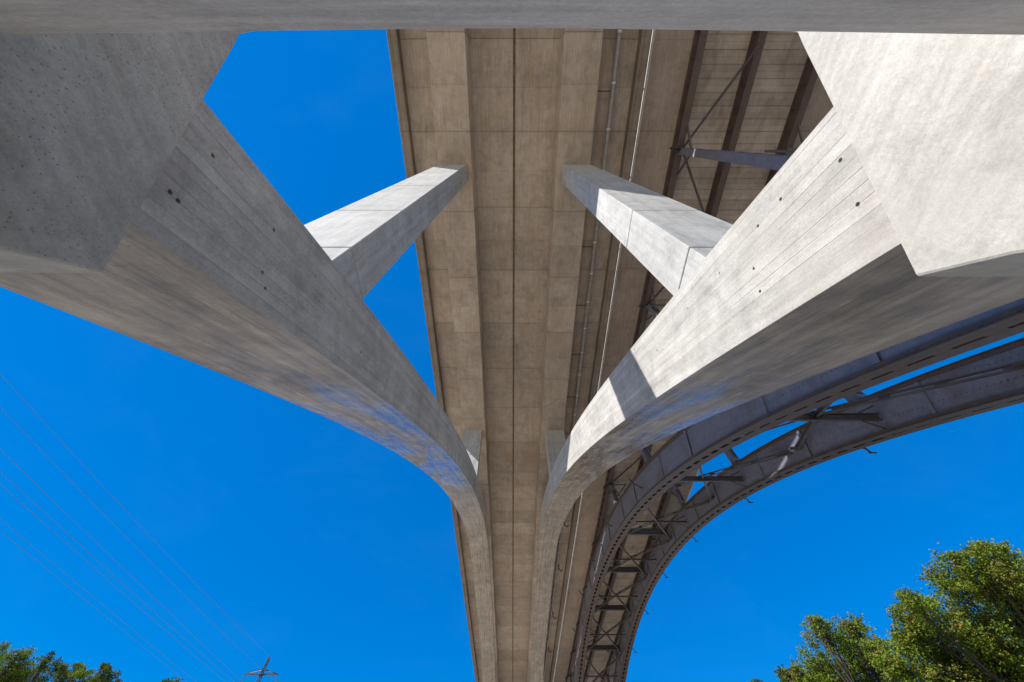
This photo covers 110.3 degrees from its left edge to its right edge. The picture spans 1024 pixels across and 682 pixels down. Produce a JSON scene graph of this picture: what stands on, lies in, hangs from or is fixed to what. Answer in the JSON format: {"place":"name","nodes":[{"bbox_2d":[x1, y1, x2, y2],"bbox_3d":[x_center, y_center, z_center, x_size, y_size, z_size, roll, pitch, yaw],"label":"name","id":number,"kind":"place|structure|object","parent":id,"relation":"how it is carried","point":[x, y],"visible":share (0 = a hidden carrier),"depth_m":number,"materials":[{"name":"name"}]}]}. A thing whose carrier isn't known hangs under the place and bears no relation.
{"place":"outdoors","nodes":[
{"label":"outdoors","id":0,"kind":"place"},
{"bbox_2d":[0,29,1023,681],"label":"sky","id":1,"kind":"structure","parent":0,"point":[333,554],"materials":[{"name":"blue"}]},
{"label":"ground","id":2,"kind":"structure","parent":0,"visible":0},
{"bbox_2d":[0,640,46,681],"bbox_3d":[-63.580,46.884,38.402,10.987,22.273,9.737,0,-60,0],"label":"tree","id":3,"kind":"object","parent":2,"relation":"on","point":[14,670],"visible":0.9,"depth_m":45.01,"materials":[{"name":"green plant"}]},
{"bbox_2d":[25,651,77,681],"bbox_3d":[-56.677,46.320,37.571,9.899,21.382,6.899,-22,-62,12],"label":"tree","id":4,"kind":"object","parent":2,"relation":"on","point":[61,674],"visible":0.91,"depth_m":44.43,"materials":[{"name":"green plant"}]},
{"bbox_2d":[65,661,100,681],"bbox_3d":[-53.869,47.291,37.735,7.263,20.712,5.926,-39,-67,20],"label":"tree","id":5,"kind":"object","parent":2,"relation":"on","point":[80,672],"visible":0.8,"depth_m":44.20,"materials":[{"name":"green plant"}]},
{"bbox_2d":[86,662,123,681],"bbox_3d":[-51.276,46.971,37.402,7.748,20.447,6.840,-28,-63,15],"label":"tree","id":6,"kind":"object","parent":2,"relation":"on","point":[106,668],"visible":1,"depth_m":43.76,"materials":[{"name":"green plant"}]},
{"bbox_2d":[160,677,183,681],"bbox_3d":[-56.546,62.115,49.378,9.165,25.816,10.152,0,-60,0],"label":"tree","id":7,"kind":"object","parent":2,"relation":"on","point":[171,680],"visible":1,"depth_m":57.24,"materials":[{"name":"green plant"}]},
{"bbox_2d":[242,656,278,681],"bbox_3d":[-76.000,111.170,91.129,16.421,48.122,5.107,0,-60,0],"label":"power pylon","id":8,"kind":"object","parent":2,"relation":"on","point":[262,673],"visible":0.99,"depth_m":108.44,"materials":[{"name":"metal"}]},
{"bbox_2d":[2,532,182,678],"bbox_3d":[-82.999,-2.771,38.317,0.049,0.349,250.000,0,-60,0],"label":"power line","id":9,"kind":"object","parent":8,"relation":"attached to","point":[84,599],"visible":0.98,"depth_m":69.02,"materials":[{"name":"metal"}]},
{"bbox_2d":[0,519,194,680],"bbox_3d":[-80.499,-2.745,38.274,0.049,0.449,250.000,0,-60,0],"label":"power line","id":10,"kind":"object","parent":8,"relation":"attached to","point":[94,597],"visible":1,"depth_m":68.45,"materials":[{"name":"metal"}]},
{"bbox_2d":[3,486,224,681],"bbox_3d":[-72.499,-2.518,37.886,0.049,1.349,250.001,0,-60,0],"label":"power line","id":11,"kind":"object","parent":8,"relation":"attached to","point":[100,573],"visible":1,"depth_m":62.25,"materials":[{"name":"metal"}]},
{"bbox_2d":[0,471,232,680],"bbox_3d":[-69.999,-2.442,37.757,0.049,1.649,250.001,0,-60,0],"label":"power line","id":12,"kind":"object","parent":8,"relation":"attached to","point":[105,567],"visible":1,"depth_m":60.31,"materials":[{"name":"metal"}]},
{"bbox_2d":[0,449,239,679],"bbox_3d":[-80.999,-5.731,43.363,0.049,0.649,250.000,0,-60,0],"label":"power line","id":13,"kind":"object","parent":8,"relation":"attached to","point":[106,552],"visible":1,"depth_m":70.22,"materials":[{"name":"metal"}]},
{"bbox_2d":[1,375,264,651],"bbox_3d":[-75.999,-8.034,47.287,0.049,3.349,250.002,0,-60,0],"label":"power line","id":14,"kind":"object","parent":8,"relation":"attached to","point":[131,516],"visible":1,"depth_m":71.06,"materials":[{"name":"metal"}]},
{"bbox_2d":[0,407,269,676],"bbox_3d":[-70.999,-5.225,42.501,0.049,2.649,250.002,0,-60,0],"label":"power line","id":15,"kind":"object","parent":8,"relation":"attached to","point":[122,533],"visible":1,"depth_m":66.30,"materials":[{"name":"metal"}]},
{"bbox_2d":[0,0,1023,681],"bbox_3d":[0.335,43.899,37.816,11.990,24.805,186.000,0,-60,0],"label":"concrete arch bridge","id":16,"kind":"structure","parent":2,"relation":"on","point":[142,198],"depth_m":3.77,"materials":[{"name":"concrete"}]},
{"bbox_2d":[750,664,801,681],"bbox_3d":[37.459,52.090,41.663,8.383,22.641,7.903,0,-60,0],"label":"tree","id":17,"kind":"object","parent":2,"relation":"on","point":[783,676],"visible":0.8,"depth_m":48.48,"materials":[{"name":"green plant"}]},
{"bbox_2d":[553,29,1023,681],"bbox_3d":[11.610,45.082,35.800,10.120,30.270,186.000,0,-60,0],"label":"steel arch bridge","id":18,"kind":"structure","parent":2,"relation":"on","point":[729,121],"depth_m":18.21,"materials":[{"name":"metal"}]},
{"bbox_2d":[785,612,910,681],"bbox_3d":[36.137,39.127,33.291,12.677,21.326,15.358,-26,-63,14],"label":"tree","id":19,"kind":"object","parent":2,"relation":"on","point":[855,667],"visible":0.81,"depth_m":38.55,"materials":[{"name":"green plant"}]},
{"bbox_2d":[860,537,1023,681],"bbox_3d":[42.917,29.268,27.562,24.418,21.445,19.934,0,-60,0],"label":"tree","id":20,"kind":"object","parent":2,"relation":"on","point":[984,650],"visible":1,"depth_m":30.57,"materials":[{"name":"green plant"}]}
]}

